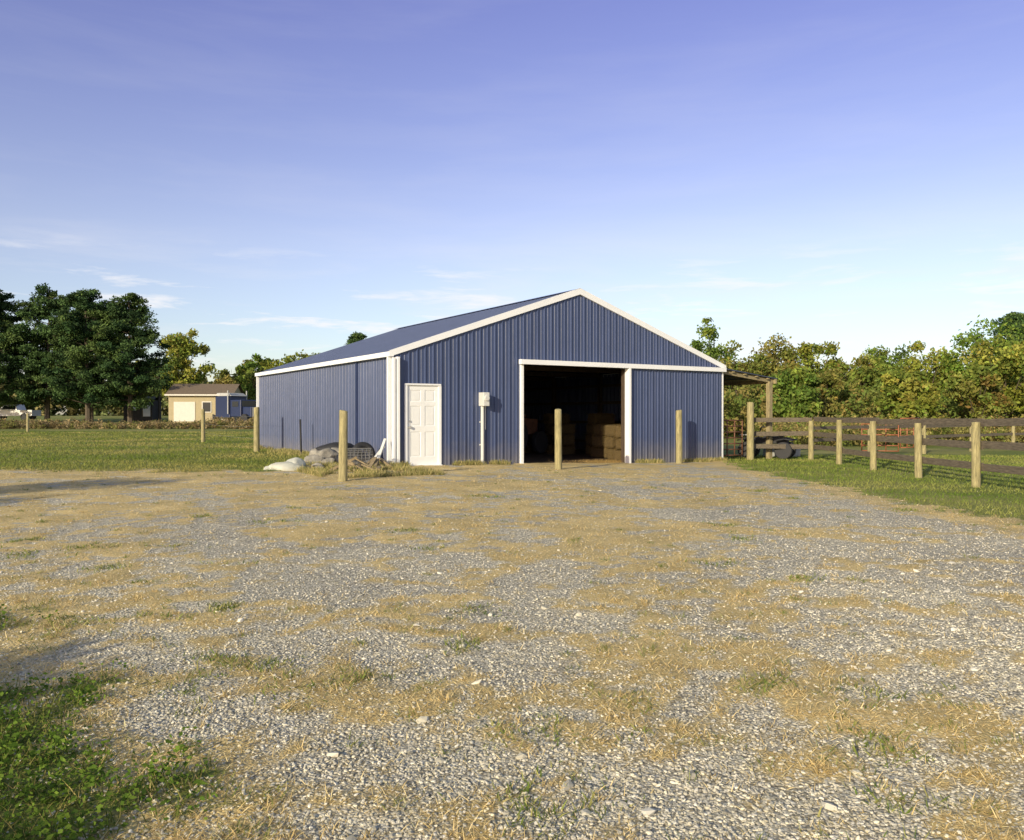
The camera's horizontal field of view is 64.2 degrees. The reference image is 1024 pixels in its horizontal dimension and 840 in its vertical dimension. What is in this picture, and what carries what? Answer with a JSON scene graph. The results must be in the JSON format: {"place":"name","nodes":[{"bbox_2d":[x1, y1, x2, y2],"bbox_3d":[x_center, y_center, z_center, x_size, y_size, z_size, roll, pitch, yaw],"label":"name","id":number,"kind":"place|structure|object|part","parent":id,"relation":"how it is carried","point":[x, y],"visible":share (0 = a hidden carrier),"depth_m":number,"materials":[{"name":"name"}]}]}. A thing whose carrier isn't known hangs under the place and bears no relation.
{"place":"outdoors","nodes":[
{"label":"outdoors","id":0,"kind":"place"},
{"bbox_2d":[0,415,1023,839],"bbox_3d":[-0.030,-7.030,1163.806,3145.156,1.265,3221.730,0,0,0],"label":"ground","id":1,"kind":"structure","parent":0,"point":[718,473],"depth_m":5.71,"materials":[{"name":"grey gravel"}]},
{"bbox_2d":[0,313,15,406],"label":"pine tree","id":2,"kind":"object","parent":1,"relation":"on","point":[3,386],"visible":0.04,"depth_m":94.86,"materials":[{"name":"green plant"}]},
{"bbox_2d":[0,405,40,419],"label":"pickup truck","id":3,"kind":"object","parent":1,"relation":"on","point":[21,411],"visible":0.75,"depth_m":96.06,"materials":[{"name":"white paint"}]},
{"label":"windows","id":4,"kind":"part","parent":3,"relation":"part of","materials":[{"name":"black glass"}]},
{"bbox_2d":[0,288,45,401],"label":"pine tree","id":5,"kind":"object","parent":1,"relation":"on","point":[6,372],"visible":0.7,"depth_m":89.78,"materials":[{"name":"green plant"}]},
{"bbox_2d":[26,413,28,431],"bbox_3d":[-35.000,0.327,59.005,0.192,1.662,0.192,0,0,0],"label":"wooden post","id":6,"kind":"object","parent":1,"relation":"on","point":[27,422],"visible":0.84,"depth_m":58.93,"materials":[{"name":"brown wood"}]},
{"bbox_2d":[0,283,89,420],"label":"pine tree","id":7,"kind":"object","parent":1,"relation":"on","point":[30,312],"visible":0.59,"depth_m":90.04,"materials":[{"name":"green plant"}]},
{"bbox_2d":[45,320,113,422],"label":"pine tree","id":8,"kind":"object","parent":1,"relation":"on","point":[76,405],"visible":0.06,"depth_m":93.91,"materials":[{"name":"green plant"}]},
{"bbox_2d":[31,288,141,422],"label":"pine tree","id":9,"kind":"object","parent":1,"relation":"on","point":[83,315],"visible":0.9,"depth_m":86.21,"materials":[{"name":"green plant"}]},
{"bbox_2d":[80,292,173,422],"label":"pine tree","id":10,"kind":"object","parent":1,"relation":"on","point":[125,312],"visible":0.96,"depth_m":87.77,"materials":[{"name":"green plant"}]},
{"bbox_2d":[0,416,253,428],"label":"brush hedgerow","id":11,"kind":"object","parent":1,"relation":"on","point":[226,423],"visible":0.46,"depth_m":71.55,"materials":[{"name":"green plant"}]},
{"bbox_2d":[0,594,272,839],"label":"green weeds","id":12,"kind":"object","parent":1,"relation":"on","point":[82,764],"visible":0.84,"depth_m":3.10,"materials":[{"name":"green plant"}]},
{"bbox_2d":[123,396,162,420],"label":"garden shed","id":13,"kind":"structure","parent":1,"relation":"on","point":[146,414],"depth_m":101.70,"materials":[{"name":"black"}]},
{"bbox_2d":[133,405,149,415],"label":"door and window","id":14,"kind":"structure","parent":13,"relation":"in","point":[146,412],"depth_m":101.65,"materials":[{"name":"grey"}]},
{"bbox_2d":[156,356,161,420],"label":"utility pole","id":15,"kind":"object","parent":1,"relation":"on","point":[158,399],"visible":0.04,"depth_m":102.88,"materials":[{"name":"brown wood"}]},
{"bbox_2d":[0,431,337,474],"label":"lawn grass","id":16,"kind":"structure","parent":1,"relation":"on","point":[98,445],"depth_m":27.38,"materials":[{"name":"green plant"}]},
{"bbox_2d":[154,327,216,396],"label":"deciduous tree","id":17,"kind":"object","parent":1,"relation":"on","point":[183,348],"visible":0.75,"depth_m":124.49,"materials":[{"name":"green plant"}]},
{"bbox_2d":[201,409,205,441],"bbox_3d":[-13.955,0.403,36.905,0.194,1.812,0.198,0,0,0],"label":"wooden post","id":18,"kind":"object","parent":1,"relation":"on","point":[203,425],"visible":0.85,"depth_m":36.83,"materials":[{"name":"brown wood"}]},
{"bbox_2d":[204,416,253,437],"bbox_3d":[-11.260,0.236,32.153,0.007,0.818,10.918,0,0,-30],"label":"wire fence","id":19,"kind":"object","parent":18,"relation":"attached to","point":[235,426],"visible":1,"depth_m":29.87,"materials":[{"name":"grey metal"}]},
{"bbox_2d":[168,388,240,422],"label":"walls","id":20,"kind":"structure","parent":1,"relation":"on","point":[197,400],"depth_m":87.97,"materials":[{"name":"beige"}]},
{"bbox_2d":[164,394,225,420],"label":"garage door and trim","id":21,"kind":"structure","parent":20,"relation":"attached to","point":[183,411],"depth_m":87.76,"materials":[{"name":"beige paint"}]},
{"bbox_2d":[203,402,209,411],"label":"window glass","id":22,"kind":"object","parent":21,"relation":"attached to","point":[206,406],"visible":0.86,"depth_m":88.02,"materials":[{"name":"grey glass"}]},
{"bbox_2d":[165,384,244,393],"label":"shingle roof","id":23,"kind":"structure","parent":20,"relation":"on","point":[198,388],"depth_m":89.47,"materials":[{"name":"brown"}]},
{"bbox_2d":[212,368,236,383],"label":"deciduous tree","id":24,"kind":"object","parent":1,"relation":"on","point":[228,379],"visible":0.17,"depth_m":123.04,"materials":[{"name":"green plant"}]},
{"bbox_2d":[212,390,255,421],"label":"semi truck cab","id":25,"kind":"object","parent":1,"relation":"on","point":[230,405],"visible":0.62,"depth_m":87.04,"materials":[{"name":"blue paint"}]},
{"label":"windows","id":26,"kind":"part","parent":25,"relation":"part of","materials":[{"name":"grey glass"}]},
{"bbox_2d":[234,359,266,417],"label":"deciduous tree","id":27,"kind":"object","parent":1,"relation":"on","point":[245,361],"visible":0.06,"depth_m":119.27,"materials":[{"name":"green plant"}]},
{"bbox_2d":[231,353,272,417],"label":"deciduous tree","id":28,"kind":"object","parent":1,"relation":"on","point":[249,369],"visible":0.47,"depth_m":110.70,"materials":[{"name":"green plant"}]},
{"bbox_2d":[254,407,259,451],"bbox_3d":[-8.569,0.469,27.406,0.198,1.812,0.208,0,0,0],"label":"wooden post","id":29,"kind":"object","parent":1,"relation":"on","point":[256,428],"visible":0.77,"depth_m":27.32,"materials":[{"name":"brown wood"}]},
{"bbox_2d":[259,354,296,370],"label":"deciduous tree","id":30,"kind":"object","parent":1,"relation":"on","point":[275,363],"visible":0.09,"depth_m":109.71,"materials":[{"name":"green plant"}]},
{"bbox_2d":[263,457,305,470],"bbox_3d":[-5.208,1.087,18.754,0.965,0.443,0.702,0,0,-25],"label":"feed bag pile","id":31,"kind":"object","parent":1,"relation":"on","point":[289,464],"visible":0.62,"depth_m":18.56,"materials":[{"name":"white plastic"}]},
{"bbox_2d":[299,419,301,453],"bbox_3d":[-6.511,0.554,25.160,0.090,1.152,0.060,0,0,0],"label":"metal stake","id":32,"kind":"object","parent":1,"relation":"on","point":[300,436],"visible":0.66,"depth_m":25.14,"materials":[{"name":"metal"}]},
{"bbox_2d":[290,349,318,359],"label":"deciduous tree","id":33,"kind":"object","parent":1,"relation":"on","point":[301,355],"visible":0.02,"depth_m":110.55,"materials":[{"name":"green plant"}]},
{"bbox_2d":[304,447,374,467],"bbox_3d":[-4.402,0.946,20.168,2.157,0.582,2.720,0,0,0],"label":"boulder pile","id":34,"kind":"object","parent":1,"relation":"on","point":[326,455],"visible":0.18,"depth_m":20.46,"materials":[{"name":"stone"}]},
{"bbox_2d":[316,442,363,454],"bbox_3d":[-4.427,0.776,21.322,1.404,0.396,0.807,0,0,18],"label":"dark tarp bundle","id":35,"kind":"object","parent":34,"relation":"on","point":[333,444],"visible":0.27,"depth_m":21.09,"materials":[{"name":"plastic"}]},
{"bbox_2d":[338,410,347,481],"bbox_3d":[-3.295,0.647,15.907,0.191,1.692,0.180,0,0,0],"label":"wooden post","id":36,"kind":"object","parent":1,"relation":"on","point":[343,449],"visible":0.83,"depth_m":15.83,"materials":[{"name":"brown wood"}]},
{"bbox_2d":[335,442,374,463],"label":"old tyres","id":37,"kind":"object","parent":1,"relation":"on","point":[362,445],"visible":0.38,"depth_m":20.40,"materials":[{"name":"rubber"}]},
{"bbox_2d":[338,448,372,463],"bbox_3d":[-3.690,0.909,19.307,0.734,0.494,0.494,0,0,0],"label":"wire fencing roll","id":38,"kind":"object","parent":1,"relation":"on","point":[361,455],"visible":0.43,"depth_m":19.16,"materials":[{"name":"grey metal"}]},
{"bbox_2d":[344,331,367,344],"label":"pine tree","id":39,"kind":"object","parent":1,"relation":"on","point":[356,337],"visible":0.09,"depth_m":109.29,"materials":[{"name":"green plant"}]},
{"bbox_2d":[330,457,391,470],"bbox_3d":[-3.403,0.961,18.569,1.257,0.333,1.487,0,0,0],"label":"scrap lumber pile","id":40,"kind":"object","parent":1,"relation":"on","point":[373,460],"visible":0.68,"depth_m":18.75,"materials":[{"name":"brown wood"}]},
{"bbox_2d":[374,438,386,457],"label":"leaning boards","id":41,"kind":"object","parent":1,"relation":"on","point":[378,454],"visible":0.61,"depth_m":20.00,"materials":[{"name":"white wood"}]},
{"bbox_2d":[0,366,945,415],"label":"distant tree line","id":42,"kind":"object","parent":1,"relation":"on","point":[55,408],"depth_m":154.45,"materials":[{"name":"green plant"}]},
{"bbox_2d":[241,445,728,477],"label":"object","id":43,"kind":"structure","parent":1,"relation":"on","point":[369,472],"depth_m":18.80,"materials":[{"name":"beige plant"}]},
{"bbox_2d":[0,485,1014,839],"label":"weed patches","id":44,"kind":"object","parent":1,"relation":"on","point":[456,649],"visible":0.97,"depth_m":4.17,"materials":[{"name":"green plant"}]},
{"bbox_2d":[0,465,1023,839],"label":"dry grass","id":45,"kind":"structure","parent":1,"relation":"on","point":[662,751],"depth_m":4.05,"materials":[{"name":"beige plant"}]},
{"bbox_2d":[0,470,1023,839],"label":"loose limestone rocks","id":46,"kind":"object","parent":1,"relation":"on","point":[568,784],"visible":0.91,"depth_m":3.31,"materials":[{"name":"stone"}]},
{"bbox_2d":[255,288,777,465],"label":"blue metal barn","id":47,"kind":"structure","parent":1,"relation":"on","point":[474,385],"depth_m":23.71,"materials":[{"name":"blue metal"}]},
{"bbox_2d":[407,385,437,464],"bbox_3d":[-2.265,0.129,20.722,0.910,2.020,0.010,0,0,-32],"label":"entry door","id":48,"kind":"structure","parent":47,"relation":"in","point":[422,400],"depth_m":20.71,"materials":[{"name":"white paint"}]},
{"bbox_2d":[631,368,721,462],"bbox_3d":[5.134,-0.087,25.226,3.791,2.910,0.028,0,0,-32],"label":"sliding door panel","id":49,"kind":"structure","parent":47,"relation":"in","point":[656,394],"depth_m":25.14,"materials":[{"name":"blue metal"}]},
{"bbox_2d":[524,415,547,452],"bbox_3d":[-0.117,0.030,27.537,1.840,2.225,2.700,0,0,37],"label":"tractor","id":50,"kind":"object","parent":1,"relation":"on","point":[539,441],"visible":0.22,"depth_m":27.87,"materials":[{"name":"rubber"}]},
{"bbox_2d":[555,409,561,469],"bbox_3d":[1.160,0.623,20.406,0.187,1.812,0.173,0,0,0],"label":"wooden post","id":51,"kind":"object","parent":1,"relation":"on","point":[558,438],"visible":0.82,"depth_m":20.34,"materials":[{"name":"brown wood"}]},
{"bbox_2d":[524,414,620,459],"bbox_3d":[2.424,0.512,28.139,2.892,1.465,7.476,0,0,-37],"label":"hay bale stack","id":52,"kind":"object","parent":1,"relation":"on","point":[569,450],"visible":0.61,"depth_m":28.33,"materials":[{"name":"brown plant"}]},
{"bbox_2d":[525,413,620,459],"bbox_3d":[2.423,0.516,28.135,3.036,1.618,7.608,0,0,-36],"label":"loose straw on bales","id":53,"kind":"object","parent":52,"relation":"on","point":[615,437],"visible":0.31,"depth_m":28.15,"materials":[{"name":"brown plant"}]},
{"bbox_2d":[562,459,620,462],"bbox_3d":[3.036,1.202,25.076,5.214,0.212,1.904,0,0,-38],"label":"loose hay","id":54,"kind":"object","parent":1,"relation":"on","point":[604,461],"visible":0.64,"depth_m":24.14,"materials":[{"name":"brown plant"}]},
{"bbox_2d":[676,410,682,463],"bbox_3d":[5.018,0.647,24.507,0.209,1.912,0.198,0,0,0],"label":"wooden post","id":55,"kind":"object","parent":1,"relation":"on","point":[679,457],"visible":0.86,"depth_m":24.42,"materials":[{"name":"brown wood"}]},
{"bbox_2d":[689,339,719,359],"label":"deciduous tree","id":56,"kind":"object","parent":1,"relation":"on","point":[694,344],"visible":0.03,"depth_m":69.27,"materials":[{"name":"green plant"}]},
{"bbox_2d":[696,317,738,363],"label":"deciduous tree","id":57,"kind":"object","parent":1,"relation":"on","point":[707,332],"visible":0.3,"depth_m":74.36,"materials":[{"name":"green plant"}]},
{"bbox_2d":[716,340,780,434],"bbox_3d":[16.750,-2.380,60.195,6.422,7.369,5.722,0,0,-36],"label":"deciduous tree","id":58,"kind":"object","parent":1,"relation":"on","point":[760,364],"visible":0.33,"depth_m":59.41,"materials":[{"name":"green plant"}]},
{"bbox_2d":[747,402,753,459],"bbox_3d":[7.901,0.509,27.055,0.239,2.212,0.249,0,0,0],"label":"gate post","id":59,"kind":"object","parent":1,"relation":"on","point":[750,430],"visible":0.84,"depth_m":26.96,"materials":[{"name":"brown wood"}]},
{"bbox_2d":[723,420,742,455],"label":"tube gate","id":60,"kind":"structure","parent":59,"relation":"attached to","point":[734,437],"depth_m":26.94,"materials":[{"name":"grey metal"}]},
{"bbox_2d":[737,426,796,458],"bbox_3d":[8.778,0.767,27.992,1.902,1.090,1.100,0,0,27],"label":"quad bike","id":61,"kind":"object","parent":1,"relation":"on","point":[788,452],"visible":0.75,"depth_m":27.75,"materials":[{"name":"rubber"}]},
{"bbox_2d":[763,449,800,456],"bbox_3d":[9.600,1.107,29.058,1.204,0.400,0.500,0,0,-5],"label":"water trough","id":62,"kind":"object","parent":1,"relation":"on","point":[798,453],"visible":0.28,"depth_m":28.85,"materials":[{"name":"grey metal"}]},
{"bbox_2d":[747,333,822,402],"bbox_3d":[20.656,-2.594,61.890,5.967,7.770,6.140,0,0,0],"label":"deciduous tree","id":63,"kind":"object","parent":1,"relation":"on","point":[787,355],"visible":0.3,"depth_m":60.44,"materials":[{"name":"green plant"}]},
{"bbox_2d":[758,366,823,428],"bbox_3d":[17.179,-0.973,50.127,4.051,4.697,3.858,0,0,0],"label":"deciduous tree","id":64,"kind":"object","parent":1,"relation":"on","point":[806,396],"visible":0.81,"depth_m":49.17,"materials":[{"name":"green plant"}]},
{"bbox_2d":[779,341,848,394],"bbox_3d":[22.134,-2.255,59.979,5.015,7.138,4.315,0,0,25],"label":"deciduous tree","id":65,"kind":"object","parent":1,"relation":"on","point":[806,352],"visible":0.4,"depth_m":59.51,"materials":[{"name":"green plant"}]},
{"bbox_2d":[804,367,846,416],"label":"deciduous tree","id":66,"kind":"object","parent":1,"relation":"on","point":[832,380],"visible":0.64,"depth_m":53.16,"materials":[{"name":"green plant"}]},
{"bbox_2d":[835,353,889,416],"bbox_3d":[24.691,-1.725,58.139,4.519,6.099,3.803,0,0,0],"label":"deciduous tree","id":67,"kind":"object","parent":1,"relation":"on","point":[864,372],"visible":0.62,"depth_m":57.34,"materials":[{"name":"green plant"}]},
{"bbox_2d":[723,375,1023,436],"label":"brush thicket","id":68,"kind":"object","parent":1,"relation":"on","point":[952,411],"visible":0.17,"depth_m":52.32,"materials":[{"name":"green plant"}]},
{"bbox_2d":[724,454,1023,524],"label":"lawn grass","id":69,"kind":"structure","parent":1,"relation":"on","point":[849,457],"depth_m":19.98,"materials":[{"name":"green plant"}]},
{"bbox_2d":[868,354,903,416],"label":"deciduous tree","id":70,"kind":"object","parent":1,"relation":"on","point":[878,364],"visible":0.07,"depth_m":61.19,"materials":[{"name":"green plant"}]},
{"bbox_2d":[864,344,912,387],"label":"deciduous tree","id":71,"kind":"object","parent":1,"relation":"on","point":[885,353],"visible":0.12,"depth_m":69.28,"materials":[{"name":"green plant"}]},
{"bbox_2d":[754,417,1023,487],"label":"wooden board fence","id":72,"kind":"object","parent":1,"relation":"on","point":[975,445],"visible":0.83,"depth_m":19.32,"materials":[{"name":"brown wood"}]},
{"bbox_2d":[754,412,1023,446],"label":"tall weeds","id":73,"kind":"object","parent":1,"relation":"on","point":[786,426],"visible":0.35,"depth_m":40.20,"materials":[{"name":"green plant"}]},
{"bbox_2d":[873,370,943,418],"bbox_3d":[22.232,-0.732,45.859,3.600,4.264,3.637,0,0,26],"label":"deciduous tree","id":74,"kind":"object","parent":1,"relation":"on","point":[901,392],"visible":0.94,"depth_m":45.34,"materials":[{"name":"green plant"}]},
{"bbox_2d":[814,424,1023,453],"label":"wooden board fence","id":75,"kind":"object","parent":1,"relation":"on","point":[1012,434],"visible":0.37,"depth_m":31.23,"materials":[{"name":"brown wood"}]},
{"bbox_2d":[861,423,898,451],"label":"tube gate","id":76,"kind":"structure","parent":75,"relation":"attached to","point":[885,434],"depth_m":30.40,"materials":[{"name":"red metal"}]},
{"bbox_2d":[900,418,920,447],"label":"tube gate","id":77,"kind":"structure","parent":75,"relation":"attached to","point":[907,429],"depth_m":33.58,"materials":[{"name":"red metal"}]},
{"bbox_2d":[889,340,962,412],"bbox_3d":[31.060,-2.399,60.823,5.645,7.392,6.364,0,0,0],"label":"deciduous tree","id":78,"kind":"object","parent":1,"relation":"on","point":[916,365],"visible":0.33,"depth_m":60.44,"materials":[{"name":"green plant"}]},
{"bbox_2d":[930,315,1023,416],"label":"deciduous tree","id":79,"kind":"object","parent":1,"relation":"on","point":[949,360],"visible":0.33,"depth_m":57.62,"materials":[{"name":"green plant"}]},
{"bbox_2d":[942,362,1016,418],"bbox_3d":[28.469,-1.093,50.080,4.092,4.938,4.129,0,0,0],"label":"deciduous tree","id":80,"kind":"object","parent":1,"relation":"on","point":[971,394],"visible":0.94,"depth_m":49.30,"materials":[{"name":"green plant"}]},
{"bbox_2d":[959,335,1023,417],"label":"deciduous tree","id":81,"kind":"object","parent":1,"relation":"on","point":[1013,355],"visible":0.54,"depth_m":51.17,"materials":[{"name":"green plant"}]},
{"bbox_2d":[989,311,1023,379],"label":"tree","id":82,"kind":"object","parent":1,"relation":"on","point":[1017,317],"visible":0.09,"depth_m":90.36,"materials":[{"name":"green plant"}]},
{"bbox_2d":[994,324,1023,386],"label":"deciduous tree","id":83,"kind":"object","parent":1,"relation":"on","point":[1021,334],"visible":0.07,"depth_m":57.27,"materials":[{"name":"green plant"}]},
{"bbox_2d":[1020,363,1023,397],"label":"deciduous tree","id":84,"kind":"object","parent":1,"relation":"on","point":[1022,370],"visible":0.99,"depth_m":49.77,"materials":[{"name":"green plant"}]},
{"bbox_2d":[0,0,1023,414],"label":"sky","id":85,"kind":"structure","parent":0,"point":[275,178],"materials":[{"name":"blue"}]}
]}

